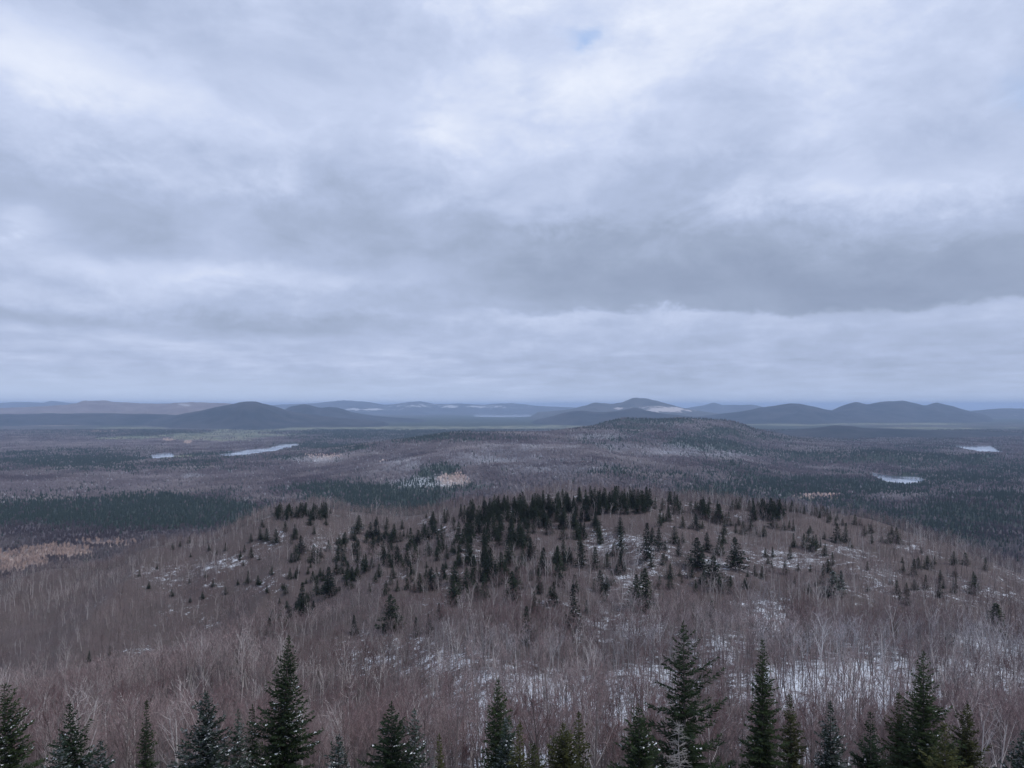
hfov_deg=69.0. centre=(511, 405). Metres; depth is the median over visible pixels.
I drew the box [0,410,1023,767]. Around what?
ground
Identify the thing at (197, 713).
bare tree
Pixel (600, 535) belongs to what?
spruce
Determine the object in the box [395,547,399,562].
spruce
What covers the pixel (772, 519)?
spruce
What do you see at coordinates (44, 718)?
bare tree
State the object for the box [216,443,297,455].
lake
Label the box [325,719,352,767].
bare tree
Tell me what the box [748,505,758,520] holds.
spruce
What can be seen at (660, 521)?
spruce
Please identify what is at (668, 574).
spruce
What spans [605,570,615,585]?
spruce
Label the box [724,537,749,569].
spruce
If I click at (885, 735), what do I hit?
bare tree
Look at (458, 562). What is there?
spruce
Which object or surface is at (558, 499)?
spruce
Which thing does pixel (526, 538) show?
spruce
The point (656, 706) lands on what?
bare tree
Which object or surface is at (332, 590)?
spruce
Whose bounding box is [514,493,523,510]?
spruce
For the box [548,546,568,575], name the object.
spruce
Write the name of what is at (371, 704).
bare tree
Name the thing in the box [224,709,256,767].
fir
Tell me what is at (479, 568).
spruce
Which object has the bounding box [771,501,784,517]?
spruce
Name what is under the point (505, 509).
spruce
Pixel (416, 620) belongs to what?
spruce
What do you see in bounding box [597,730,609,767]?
bare tree
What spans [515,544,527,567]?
spruce
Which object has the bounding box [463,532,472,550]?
spruce
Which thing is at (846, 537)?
spruce
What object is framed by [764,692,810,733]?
bare tree
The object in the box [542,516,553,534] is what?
spruce
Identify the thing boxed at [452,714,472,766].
bare tree
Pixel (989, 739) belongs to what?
bare tree
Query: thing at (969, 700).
bare tree
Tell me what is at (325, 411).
mountain
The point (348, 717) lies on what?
bare tree
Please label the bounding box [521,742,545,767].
spruce
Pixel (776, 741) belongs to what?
bare tree
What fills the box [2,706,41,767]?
bare tree
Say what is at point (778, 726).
bare tree
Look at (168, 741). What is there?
bare tree
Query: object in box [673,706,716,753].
bare tree
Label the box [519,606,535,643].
spruce
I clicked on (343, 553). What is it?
spruce
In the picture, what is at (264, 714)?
bare tree
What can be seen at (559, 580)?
spruce
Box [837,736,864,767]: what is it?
bare tree
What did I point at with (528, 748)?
bare tree
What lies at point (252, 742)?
spruce
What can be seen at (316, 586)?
spruce
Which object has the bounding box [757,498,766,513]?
spruce
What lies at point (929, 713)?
spruce
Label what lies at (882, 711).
bare tree
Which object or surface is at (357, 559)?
spruce
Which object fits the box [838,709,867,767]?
bare tree
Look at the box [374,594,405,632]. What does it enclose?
spruce
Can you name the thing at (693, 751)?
spruce
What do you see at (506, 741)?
fir
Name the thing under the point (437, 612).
spruce
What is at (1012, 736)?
bare tree
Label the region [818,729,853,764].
bare tree
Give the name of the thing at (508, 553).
spruce
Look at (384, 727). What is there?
bare tree
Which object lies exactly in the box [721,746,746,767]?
bare tree
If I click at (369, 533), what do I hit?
spruce
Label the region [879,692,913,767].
spruce
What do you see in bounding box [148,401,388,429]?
mountain
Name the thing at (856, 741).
bare tree
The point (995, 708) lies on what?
bare tree
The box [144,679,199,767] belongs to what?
bare tree
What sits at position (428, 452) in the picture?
distant forest
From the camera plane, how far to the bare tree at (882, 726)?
98.89 m
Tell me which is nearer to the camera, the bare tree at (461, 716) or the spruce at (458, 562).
the bare tree at (461, 716)
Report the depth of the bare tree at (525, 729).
100.62 m
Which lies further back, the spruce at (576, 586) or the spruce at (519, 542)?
the spruce at (519, 542)
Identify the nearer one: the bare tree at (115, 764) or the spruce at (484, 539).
the bare tree at (115, 764)
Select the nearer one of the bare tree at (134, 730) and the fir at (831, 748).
the fir at (831, 748)
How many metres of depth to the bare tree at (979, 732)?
99.33 m
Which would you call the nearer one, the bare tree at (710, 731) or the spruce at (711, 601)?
the bare tree at (710, 731)
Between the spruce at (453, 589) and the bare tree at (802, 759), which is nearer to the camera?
the bare tree at (802, 759)
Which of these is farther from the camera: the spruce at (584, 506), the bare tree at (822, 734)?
the spruce at (584, 506)
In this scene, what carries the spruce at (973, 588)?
on the ground
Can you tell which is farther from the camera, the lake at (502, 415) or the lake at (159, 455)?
the lake at (502, 415)
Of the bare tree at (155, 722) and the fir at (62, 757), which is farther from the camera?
the bare tree at (155, 722)
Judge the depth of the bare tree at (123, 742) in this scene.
98.83 m
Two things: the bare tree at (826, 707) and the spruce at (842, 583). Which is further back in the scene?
the spruce at (842, 583)
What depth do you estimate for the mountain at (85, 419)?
11892.55 m
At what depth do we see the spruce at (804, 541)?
475.39 m
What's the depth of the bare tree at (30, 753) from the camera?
98.26 m
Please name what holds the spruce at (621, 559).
on the ground
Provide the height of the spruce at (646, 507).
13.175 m
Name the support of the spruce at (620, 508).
on the ground
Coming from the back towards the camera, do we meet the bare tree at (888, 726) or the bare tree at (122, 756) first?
the bare tree at (122, 756)
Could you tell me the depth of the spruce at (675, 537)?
467.39 m
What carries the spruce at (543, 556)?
on the ground
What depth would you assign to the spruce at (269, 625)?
332.54 m
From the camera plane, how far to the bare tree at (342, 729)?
92.23 m
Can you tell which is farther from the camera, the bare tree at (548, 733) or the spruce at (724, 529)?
the spruce at (724, 529)
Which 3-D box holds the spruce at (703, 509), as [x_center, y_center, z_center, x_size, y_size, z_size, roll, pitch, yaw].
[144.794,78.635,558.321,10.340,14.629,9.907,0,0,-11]
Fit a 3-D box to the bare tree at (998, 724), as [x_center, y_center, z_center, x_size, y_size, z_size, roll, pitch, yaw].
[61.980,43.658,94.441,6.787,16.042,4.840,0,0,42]
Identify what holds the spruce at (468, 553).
on the ground
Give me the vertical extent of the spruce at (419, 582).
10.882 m
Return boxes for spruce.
[0,681,49,767]
[46,702,107,767]
[135,699,159,767]
[236,703,263,767]
[247,635,323,767]
[264,618,273,635]
[271,529,279,542]
[294,582,310,613]
[296,535,308,552]
[306,545,320,562]
[311,575,319,595]
[312,566,340,598]
[326,581,337,595]
[332,556,338,573]
[333,545,340,560]
[339,549,346,564]
[343,561,349,575]
[349,615,359,634]
[351,539,360,554]
[354,549,360,563]
[356,700,425,767]
[365,537,376,553]
[366,522,375,537]
[372,519,378,534]
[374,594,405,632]
[375,526,382,540]
[377,541,388,558]
[381,551,387,564]
[386,535,394,548]
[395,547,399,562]
[403,528,413,548]
[410,545,418,562]
[412,529,423,544]
[412,617,420,636]
[413,573,424,591]
[426,567,440,589]
[431,604,444,619]
[435,733,445,767]
[437,564,447,579]
[444,561,464,583]
[444,576,462,606]
[453,522,461,540]
[454,551,460,567]
[455,536,462,550]
[457,568,475,588]
[460,529,465,543]
[461,545,472,565]
[462,507,469,522]
[462,523,476,540]
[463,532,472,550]
[465,500,472,513]
[465,544,477,563]
[467,556,477,578]
[468,523,478,541]
[469,510,474,523]
[470,504,476,521]
[474,583,482,598]
[475,516,482,533]
[475,564,481,579]
[476,573,490,598]
[478,542,492,561]
[478,560,491,581]
[478,678,518,767]
[479,546,491,565]
[480,507,491,525]
[480,517,494,536]
[480,527,492,546]
[481,547,502,576]
[489,564,504,585]
[491,513,499,531]
[492,503,503,520]
[494,529,502,545]
[496,520,504,534]
[497,552,504,572]
[500,498,507,510]
[501,501,506,516]
[501,505,511,520]
[501,540,516,564]
[502,559,509,580]
[504,527,514,546]
[504,571,521,602]
[505,720,527,767]
[507,517,516,533]
[507,525,517,540]
[508,509,515,527]
[510,566,522,587]
[512,529,525,548]
[513,506,522,520]
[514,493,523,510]
[515,528,527,546]
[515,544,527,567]
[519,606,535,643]
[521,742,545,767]
[523,537,538,557]
[524,525,532,544]
[525,500,532,516]
[526,543,533,559]
[528,591,537,610]
[533,509,539,526]
[535,547,548,574]
[535,571,543,587]
[535,579,543,593]
[539,510,548,526]
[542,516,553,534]
[543,496,555,509]
[545,500,553,514]
[545,722,590,767]
[546,582,560,605]
[548,502,556,517]
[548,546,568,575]
[551,565,563,582]
[552,500,560,517]
[554,491,562,507]
[554,507,558,521]
[555,513,568,528]
[556,508,568,527]
[557,572,565,587]
[558,505,568,520]
[560,541,567,559]
[561,554,568,569]
[563,494,569,511]
[563,583,585,628]
[565,547,573,562]
[566,497,571,511]
[568,511,576,527]
[570,496,576,511]
[570,503,579,516]
[570,542,588,566]
[570,575,580,591]
[570,711,591,767]
[571,520,582,539]
[573,534,584,550]
[575,488,582,502]
[579,501,590,517]
[581,523,587,538]
[582,505,592,520]
[589,490,594,504]
[591,492,604,506]
[591,547,600,569]
[591,570,607,592]
[592,511,599,525]
[594,528,603,543]
[601,488,607,503]
[601,498,609,512]
[602,552,612,567]
[603,578,611,593]
[605,492,610,507]
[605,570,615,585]
[607,704,661,767]
[609,495,619,509]
[609,498,616,513]
[613,559,621,574]
[614,485,620,502]
[614,518,625,532]
[615,526,627,552]
[616,497,622,513]
[616,549,625,571]
[623,493,632,507]
[624,574,643,608]
[628,496,645,513]
[629,490,636,506]
[632,568,657,610]
[635,620,736,767]
[636,523,655,560]
[641,495,650,510]
[644,490,653,505]
[648,488,654,504]
[648,528,655,544]
[651,527,664,550]
[656,510,662,526]
[662,722,694,767]
[664,564,676,578]
[667,526,680,543]
[675,540,681,555]
[683,537,707,569]
[689,514,702,529]
[696,555,729,588]
[698,499,711,516]
[700,501,709,518]
[701,532,714,551]
[701,600,719,621]
[710,504,725,522]
[712,504,722,522]
[715,535,725,553]
[720,520,727,534]
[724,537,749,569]
[726,576,733,591]
[738,638,793,767]
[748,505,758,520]
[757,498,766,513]
[760,501,770,517]
[761,503,771,519]
[766,501,782,519]
[766,512,779,527]
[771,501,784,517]
[775,694,808,767]
[800,533,807,546]
[807,535,818,550]
[819,571,847,596]
[828,523,845,542]
[835,570,845,590]
[839,523,849,541]
[849,711,896,767]
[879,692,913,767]
[880,650,968,767]
[891,527,902,543]
[903,589,912,605]
[909,560,917,575]
[918,722,972,767]
[932,702,991,767]
[934,581,945,597]
[966,575,981,594]
[972,603,1010,635]
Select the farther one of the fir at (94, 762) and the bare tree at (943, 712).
the bare tree at (943, 712)
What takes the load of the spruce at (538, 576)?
on the ground
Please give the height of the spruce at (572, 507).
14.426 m
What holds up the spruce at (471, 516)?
on the ground
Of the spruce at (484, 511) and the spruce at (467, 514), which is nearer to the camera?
the spruce at (484, 511)
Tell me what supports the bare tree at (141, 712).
on the ground
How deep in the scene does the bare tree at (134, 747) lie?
84.81 m
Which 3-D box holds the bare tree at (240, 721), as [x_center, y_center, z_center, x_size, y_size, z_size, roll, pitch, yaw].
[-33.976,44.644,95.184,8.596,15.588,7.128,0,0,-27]
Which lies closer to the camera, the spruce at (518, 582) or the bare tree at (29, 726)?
the bare tree at (29, 726)
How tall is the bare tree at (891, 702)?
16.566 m
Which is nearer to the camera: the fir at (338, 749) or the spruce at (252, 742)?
the fir at (338, 749)
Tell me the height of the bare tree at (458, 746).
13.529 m
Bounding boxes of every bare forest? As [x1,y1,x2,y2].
[0,475,1023,677]
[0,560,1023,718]
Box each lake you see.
[151,453,174,457]
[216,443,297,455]
[473,415,530,416]
[872,473,923,483]
[956,445,1000,451]
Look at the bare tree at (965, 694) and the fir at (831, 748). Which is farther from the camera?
the bare tree at (965, 694)
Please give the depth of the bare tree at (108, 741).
101.14 m
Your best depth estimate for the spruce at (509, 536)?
468.35 m
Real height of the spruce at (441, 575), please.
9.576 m
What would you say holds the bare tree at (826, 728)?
on the ground
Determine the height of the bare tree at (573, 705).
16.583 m
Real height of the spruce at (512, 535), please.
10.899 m
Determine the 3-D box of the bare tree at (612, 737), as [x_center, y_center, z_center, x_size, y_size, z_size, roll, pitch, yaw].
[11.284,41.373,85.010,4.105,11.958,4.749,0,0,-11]
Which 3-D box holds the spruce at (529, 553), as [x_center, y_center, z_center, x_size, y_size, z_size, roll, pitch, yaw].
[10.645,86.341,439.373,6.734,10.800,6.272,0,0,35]
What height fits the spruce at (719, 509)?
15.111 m
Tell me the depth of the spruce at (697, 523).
507.32 m
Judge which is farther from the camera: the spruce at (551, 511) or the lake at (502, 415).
the lake at (502, 415)
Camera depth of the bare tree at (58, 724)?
84.11 m
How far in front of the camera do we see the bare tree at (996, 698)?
113.36 m
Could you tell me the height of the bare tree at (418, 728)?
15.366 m
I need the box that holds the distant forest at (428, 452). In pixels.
[0,417,1023,581]
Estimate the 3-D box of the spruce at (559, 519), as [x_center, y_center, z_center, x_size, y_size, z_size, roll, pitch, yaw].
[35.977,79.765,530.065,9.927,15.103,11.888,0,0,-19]
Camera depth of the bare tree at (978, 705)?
102.82 m
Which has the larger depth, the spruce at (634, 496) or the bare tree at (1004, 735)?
the spruce at (634, 496)
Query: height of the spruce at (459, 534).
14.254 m
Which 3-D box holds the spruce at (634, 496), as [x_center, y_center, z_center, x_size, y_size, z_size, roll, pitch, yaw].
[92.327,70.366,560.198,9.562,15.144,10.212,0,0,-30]
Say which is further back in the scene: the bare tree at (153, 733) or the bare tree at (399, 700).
the bare tree at (153, 733)
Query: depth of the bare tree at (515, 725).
111.35 m
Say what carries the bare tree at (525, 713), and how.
on the ground
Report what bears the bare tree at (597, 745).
on the ground
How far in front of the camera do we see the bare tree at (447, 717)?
101.38 m
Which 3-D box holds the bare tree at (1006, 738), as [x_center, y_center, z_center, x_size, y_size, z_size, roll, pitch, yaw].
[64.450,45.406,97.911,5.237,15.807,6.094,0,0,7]
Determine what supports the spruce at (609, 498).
on the ground
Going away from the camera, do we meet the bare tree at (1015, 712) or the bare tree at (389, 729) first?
the bare tree at (1015, 712)
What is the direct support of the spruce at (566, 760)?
on the ground
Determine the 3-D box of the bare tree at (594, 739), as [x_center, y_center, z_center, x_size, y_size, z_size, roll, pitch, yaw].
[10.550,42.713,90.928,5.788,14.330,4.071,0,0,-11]
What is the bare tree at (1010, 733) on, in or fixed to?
on the ground
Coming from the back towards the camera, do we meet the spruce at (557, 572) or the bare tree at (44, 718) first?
the spruce at (557, 572)
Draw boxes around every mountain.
[0,400,229,414]
[0,401,73,407]
[0,413,173,425]
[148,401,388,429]
[272,400,575,414]
[285,404,425,421]
[529,398,717,419]
[531,408,745,425]
[686,403,760,413]
[697,403,851,423]
[833,401,992,422]
[971,408,1023,418]
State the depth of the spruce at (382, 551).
459.01 m
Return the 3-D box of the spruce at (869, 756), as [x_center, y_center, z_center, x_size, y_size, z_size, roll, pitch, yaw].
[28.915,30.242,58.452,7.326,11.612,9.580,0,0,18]
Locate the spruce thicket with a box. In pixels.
[28,485,988,687]
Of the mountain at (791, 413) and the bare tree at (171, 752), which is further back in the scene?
the mountain at (791, 413)
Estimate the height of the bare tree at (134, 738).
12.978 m
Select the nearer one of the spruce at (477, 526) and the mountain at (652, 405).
the spruce at (477, 526)
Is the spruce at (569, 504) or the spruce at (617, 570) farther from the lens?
the spruce at (569, 504)
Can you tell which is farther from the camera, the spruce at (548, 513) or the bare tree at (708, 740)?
the spruce at (548, 513)
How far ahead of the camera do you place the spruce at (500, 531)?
503.25 m
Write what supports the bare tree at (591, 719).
on the ground
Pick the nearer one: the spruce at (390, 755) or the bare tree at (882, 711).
the spruce at (390, 755)
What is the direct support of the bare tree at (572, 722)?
on the ground
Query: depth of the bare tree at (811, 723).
92.25 m
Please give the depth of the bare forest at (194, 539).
498.00 m
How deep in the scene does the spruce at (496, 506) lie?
541.07 m
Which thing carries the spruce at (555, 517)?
on the ground
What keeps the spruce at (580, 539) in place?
on the ground
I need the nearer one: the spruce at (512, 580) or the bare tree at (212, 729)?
the bare tree at (212, 729)
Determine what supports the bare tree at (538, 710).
on the ground
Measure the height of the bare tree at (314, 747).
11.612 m
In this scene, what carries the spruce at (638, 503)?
on the ground
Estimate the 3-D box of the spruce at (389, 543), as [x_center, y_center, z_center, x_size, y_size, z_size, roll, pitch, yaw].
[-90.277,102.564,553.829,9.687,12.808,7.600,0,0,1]
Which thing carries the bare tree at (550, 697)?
on the ground
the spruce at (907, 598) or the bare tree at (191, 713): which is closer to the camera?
the bare tree at (191, 713)
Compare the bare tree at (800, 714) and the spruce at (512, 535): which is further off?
the spruce at (512, 535)
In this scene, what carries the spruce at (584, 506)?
on the ground
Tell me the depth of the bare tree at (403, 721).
102.42 m
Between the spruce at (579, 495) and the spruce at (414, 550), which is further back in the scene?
the spruce at (579, 495)
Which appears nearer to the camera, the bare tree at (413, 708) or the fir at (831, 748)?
the fir at (831, 748)
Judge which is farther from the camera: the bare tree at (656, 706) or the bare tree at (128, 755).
the bare tree at (656, 706)
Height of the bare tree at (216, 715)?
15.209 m
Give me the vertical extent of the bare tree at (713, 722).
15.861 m
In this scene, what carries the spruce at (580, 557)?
on the ground
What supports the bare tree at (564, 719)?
on the ground
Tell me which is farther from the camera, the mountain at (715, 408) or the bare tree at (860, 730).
the mountain at (715, 408)
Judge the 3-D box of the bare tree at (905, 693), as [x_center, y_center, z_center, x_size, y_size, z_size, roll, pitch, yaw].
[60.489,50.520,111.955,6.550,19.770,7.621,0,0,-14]
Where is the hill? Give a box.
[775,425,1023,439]
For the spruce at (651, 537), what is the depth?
462.63 m
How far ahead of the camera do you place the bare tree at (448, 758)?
79.84 m
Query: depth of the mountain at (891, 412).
14672.98 m
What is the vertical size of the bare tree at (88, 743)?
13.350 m
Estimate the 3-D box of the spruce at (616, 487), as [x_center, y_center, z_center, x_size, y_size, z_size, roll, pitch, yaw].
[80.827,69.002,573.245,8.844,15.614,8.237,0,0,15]
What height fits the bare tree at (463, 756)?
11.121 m
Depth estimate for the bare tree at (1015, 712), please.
80.43 m
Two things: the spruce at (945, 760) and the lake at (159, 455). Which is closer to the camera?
the spruce at (945, 760)
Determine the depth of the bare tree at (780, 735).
90.65 m
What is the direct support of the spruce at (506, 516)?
on the ground
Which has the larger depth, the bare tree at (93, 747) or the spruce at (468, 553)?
the spruce at (468, 553)
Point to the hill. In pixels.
(841, 432)
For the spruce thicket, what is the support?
on the ground
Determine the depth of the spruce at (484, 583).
357.87 m
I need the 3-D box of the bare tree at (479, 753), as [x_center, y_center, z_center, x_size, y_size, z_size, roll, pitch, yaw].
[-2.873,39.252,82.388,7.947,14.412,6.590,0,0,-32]
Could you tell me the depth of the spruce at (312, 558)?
504.85 m
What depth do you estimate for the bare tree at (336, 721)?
101.14 m
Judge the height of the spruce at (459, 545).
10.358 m
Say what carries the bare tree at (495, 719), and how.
on the ground
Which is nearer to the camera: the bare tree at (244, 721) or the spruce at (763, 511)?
the bare tree at (244, 721)
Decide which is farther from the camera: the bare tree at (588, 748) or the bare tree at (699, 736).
the bare tree at (588, 748)
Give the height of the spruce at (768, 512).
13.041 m
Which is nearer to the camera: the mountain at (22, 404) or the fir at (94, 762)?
the fir at (94, 762)
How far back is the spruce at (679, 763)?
50.02 m
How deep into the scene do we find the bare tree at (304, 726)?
94.85 m
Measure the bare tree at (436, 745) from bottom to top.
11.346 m
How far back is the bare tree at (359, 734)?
92.17 m
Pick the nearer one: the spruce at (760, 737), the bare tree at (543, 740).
the spruce at (760, 737)
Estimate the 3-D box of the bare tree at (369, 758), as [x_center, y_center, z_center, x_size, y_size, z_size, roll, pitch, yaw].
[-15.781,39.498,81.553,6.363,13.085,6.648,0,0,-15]
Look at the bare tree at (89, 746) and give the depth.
100.23 m
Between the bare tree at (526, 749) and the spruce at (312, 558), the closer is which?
the bare tree at (526, 749)
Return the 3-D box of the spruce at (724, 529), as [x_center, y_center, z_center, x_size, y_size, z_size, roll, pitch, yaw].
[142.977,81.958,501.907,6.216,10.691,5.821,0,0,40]
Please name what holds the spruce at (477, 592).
on the ground
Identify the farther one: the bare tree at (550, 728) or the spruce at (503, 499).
the spruce at (503, 499)
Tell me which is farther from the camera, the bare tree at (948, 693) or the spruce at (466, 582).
the spruce at (466, 582)
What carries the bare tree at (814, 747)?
on the ground
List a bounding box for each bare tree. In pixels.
[0,689,27,735]
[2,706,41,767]
[8,694,42,764]
[17,735,41,766]
[21,711,55,767]
[27,712,59,767]
[28,701,77,765]
[29,726,52,766]
[30,688,81,762]
[57,687,108,748]
[62,686,111,754]
[66,712,104,766]
[84,708,126,766]
[84,732,110,767]
[87,728,111,767]
[91,731,115,762]
[99,727,127,760]
[100,684,159,767]
[101,697,153,767]
[101,715,154,767]
[103,733,125,767]
[108,732,132,767]
[110,707,157,767]
[110,718,142,766]
[113,735,144,767]
[115,717,157,767]
[132,704,171,764]
[135,699,173,767]
[138,691,183,767]
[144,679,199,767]
[144,697,179,767]
[151,711,192,767]
[154,696,196,764]
[155,698,188,767]
[155,705,200,760]
[160,689,193,762]
[162,720,187,763]
[168,681,224,763]
[178,685,221,745]
[184,692,234,750]
[189,707,238,755]
[191,702,236,762]
[206,674,243,762]
[214,719,239,764]
[216,687,268,761]
[218,698,267,761]
[222,698,261,764]
[240,697,277,762]
[241,705,275,764]
[252,683,274,761]
[290,693,315,766]
[294,682,325,764]
[297,706,329,767]
[300,722,327,767]
[301,697,329,760]
[301,718,333,767]
[303,711,325,765]
[308,727,341,767]
[310,709,337,767]
[322,696,364,765]
[324,706,356,766]
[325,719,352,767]
[328,686,368,766]
[339,706,375,767]
[342,707,385,767]
[344,709,376,767]
[350,694,392,766]
[350,721,378,767]
[354,697,388,761]
[359,689,398,761]
[367,704,410,746]
[369,708,414,756]
[372,681,415,761]
[376,699,423,752]
[392,680,437,755]
[395,687,436,767]
[395,711,425,760]
[398,684,428,766]
[401,710,428,759]
[411,708,428,760]
[422,681,484,764]
[422,720,462,767]
[424,705,462,761]
[429,732,454,767]
[430,702,479,767]
[433,666,476,767]
[435,706,482,767]
[437,700,465,767]
[439,707,466,766]
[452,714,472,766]
[454,696,512,767]
[456,707,479,766]
[456,713,481,767]
[461,726,489,767]
[462,719,488,764]
[466,689,523,763]
[474,696,516,739]
[492,696,523,745]
[502,701,528,752]
[512,679,581,767]
[514,679,562,765]
[514,699,548,766]
[515,706,539,758]
[522,718,558,764]
[523,723,548,763]
[525,711,546,755]
[531,708,565,760]
[534,712,554,767]
[539,706,571,758]
[543,697,591,746]
[549,703,583,756]
[558,682,605,762]
[559,685,605,765]
[572,662,620,767]
[575,726,605,766]
[576,700,625,767]
[577,711,616,767]
[578,706,617,767]
[581,726,603,766]
[594,713,629,763]
[596,719,634,766]
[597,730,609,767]
[598,719,624,767]
[606,712,632,765]
[623,700,650,763]
[631,723,668,765]
[636,695,672,765]
[650,691,685,758]
[654,700,668,757]
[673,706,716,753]
[693,718,738,762]
[696,701,735,762]
[696,732,729,767]
[697,694,754,767]
[697,698,726,767]
[701,729,739,766]
[707,716,737,762]
[713,712,737,761]
[714,714,746,764]
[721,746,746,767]
[737,696,779,734]
[743,692,787,741]
[751,697,788,758]
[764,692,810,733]
[767,716,802,765]
[770,709,787,765]
[770,716,785,767]
[775,700,817,766]
[786,685,817,758]
[790,698,832,767]
[794,706,826,767]
[794,717,823,767]
[807,702,850,756]
[809,717,847,758]
[812,680,844,744]
[812,703,847,750]
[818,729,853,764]
[823,674,861,765]
[835,705,880,760]
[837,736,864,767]
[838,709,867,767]
[842,703,877,761]
[844,719,868,766]
[848,714,889,762]
[862,697,905,759]
[865,709,911,763]
[866,705,903,762]
[870,673,917,745]
[872,688,906,730]
[875,700,910,759]
[879,686,939,761]
[894,672,936,731]
[907,687,958,731]
[908,679,975,753]
[928,702,959,740]
[938,713,962,746]
[941,686,1000,762]
[945,678,985,748]
[947,674,986,737]
[955,715,997,767]
[956,693,997,751]
[968,698,1010,767]
[969,679,1022,766]
[969,702,1018,767]
[972,687,1021,767]
[978,681,1021,765]
[980,682,1023,753]
[981,695,1023,767]
[982,700,1023,764]
[984,695,1021,767]
[993,687,1023,736]
[994,708,1021,759]
[998,705,1023,766]
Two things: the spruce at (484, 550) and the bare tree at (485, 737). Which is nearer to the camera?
the bare tree at (485, 737)
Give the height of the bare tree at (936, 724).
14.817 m
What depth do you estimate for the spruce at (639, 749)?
59.12 m
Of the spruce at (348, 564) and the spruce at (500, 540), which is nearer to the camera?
the spruce at (348, 564)
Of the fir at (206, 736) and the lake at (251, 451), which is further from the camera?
the lake at (251, 451)
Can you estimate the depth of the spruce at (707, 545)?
458.39 m
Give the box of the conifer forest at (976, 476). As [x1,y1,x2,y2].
[0,417,1023,573]
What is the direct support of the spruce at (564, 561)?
on the ground
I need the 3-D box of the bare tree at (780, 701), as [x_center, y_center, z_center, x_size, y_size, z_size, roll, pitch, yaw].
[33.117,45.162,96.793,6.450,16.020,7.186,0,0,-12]
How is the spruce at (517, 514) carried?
on the ground
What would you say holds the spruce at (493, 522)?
on the ground
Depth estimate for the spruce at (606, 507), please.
547.67 m
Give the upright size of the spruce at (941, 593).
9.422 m
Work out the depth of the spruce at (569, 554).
432.94 m
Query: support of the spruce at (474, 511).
on the ground
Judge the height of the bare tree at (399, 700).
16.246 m
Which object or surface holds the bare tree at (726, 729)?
on the ground
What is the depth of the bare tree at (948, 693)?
94.07 m
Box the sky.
[0,0,1023,409]
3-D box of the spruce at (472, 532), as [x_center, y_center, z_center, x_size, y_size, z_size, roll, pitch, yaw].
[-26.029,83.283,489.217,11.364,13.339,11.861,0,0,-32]
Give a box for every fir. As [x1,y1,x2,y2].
[39,734,72,767]
[78,739,117,767]
[167,691,252,767]
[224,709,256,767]
[324,733,350,767]
[397,708,436,767]
[491,714,522,767]
[800,700,853,767]
[991,730,1023,767]
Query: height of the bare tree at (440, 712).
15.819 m
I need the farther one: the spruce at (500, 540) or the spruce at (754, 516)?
the spruce at (754, 516)
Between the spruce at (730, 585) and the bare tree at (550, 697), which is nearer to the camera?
the bare tree at (550, 697)
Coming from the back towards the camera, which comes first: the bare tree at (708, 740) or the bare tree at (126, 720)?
the bare tree at (708, 740)
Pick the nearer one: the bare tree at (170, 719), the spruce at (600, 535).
the bare tree at (170, 719)
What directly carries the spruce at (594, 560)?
on the ground
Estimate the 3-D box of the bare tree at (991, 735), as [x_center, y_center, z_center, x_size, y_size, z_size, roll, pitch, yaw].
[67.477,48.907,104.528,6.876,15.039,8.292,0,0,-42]
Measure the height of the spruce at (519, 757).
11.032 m
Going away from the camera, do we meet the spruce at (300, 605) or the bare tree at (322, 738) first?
the bare tree at (322, 738)
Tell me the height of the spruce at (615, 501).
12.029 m
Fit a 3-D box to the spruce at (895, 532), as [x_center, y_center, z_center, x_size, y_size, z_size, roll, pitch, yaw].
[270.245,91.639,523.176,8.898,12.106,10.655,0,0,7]
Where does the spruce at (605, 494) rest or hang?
on the ground
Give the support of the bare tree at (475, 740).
on the ground
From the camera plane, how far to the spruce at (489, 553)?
406.44 m
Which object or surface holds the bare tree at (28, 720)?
on the ground
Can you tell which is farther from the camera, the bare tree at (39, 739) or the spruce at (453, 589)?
the spruce at (453, 589)
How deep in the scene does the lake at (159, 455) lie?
4599.02 m
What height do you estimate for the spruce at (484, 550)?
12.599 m
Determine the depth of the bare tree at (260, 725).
83.76 m
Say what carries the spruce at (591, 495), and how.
on the ground
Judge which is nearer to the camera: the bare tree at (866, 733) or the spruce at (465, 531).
the bare tree at (866, 733)
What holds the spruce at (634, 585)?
on the ground
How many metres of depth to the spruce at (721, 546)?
454.21 m
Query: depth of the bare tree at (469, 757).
99.41 m
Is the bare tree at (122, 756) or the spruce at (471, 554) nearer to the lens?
the bare tree at (122, 756)
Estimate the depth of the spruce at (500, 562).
414.54 m
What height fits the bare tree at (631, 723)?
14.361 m
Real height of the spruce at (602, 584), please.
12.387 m
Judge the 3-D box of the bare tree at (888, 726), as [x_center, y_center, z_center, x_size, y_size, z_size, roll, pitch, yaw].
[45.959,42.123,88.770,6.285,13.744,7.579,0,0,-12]
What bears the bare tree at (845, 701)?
on the ground
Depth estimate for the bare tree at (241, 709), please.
78.71 m
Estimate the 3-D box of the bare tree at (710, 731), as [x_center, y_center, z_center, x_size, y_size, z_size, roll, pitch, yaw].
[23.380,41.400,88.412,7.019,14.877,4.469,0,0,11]
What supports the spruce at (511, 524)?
on the ground
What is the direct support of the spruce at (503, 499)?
on the ground
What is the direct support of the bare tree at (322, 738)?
on the ground

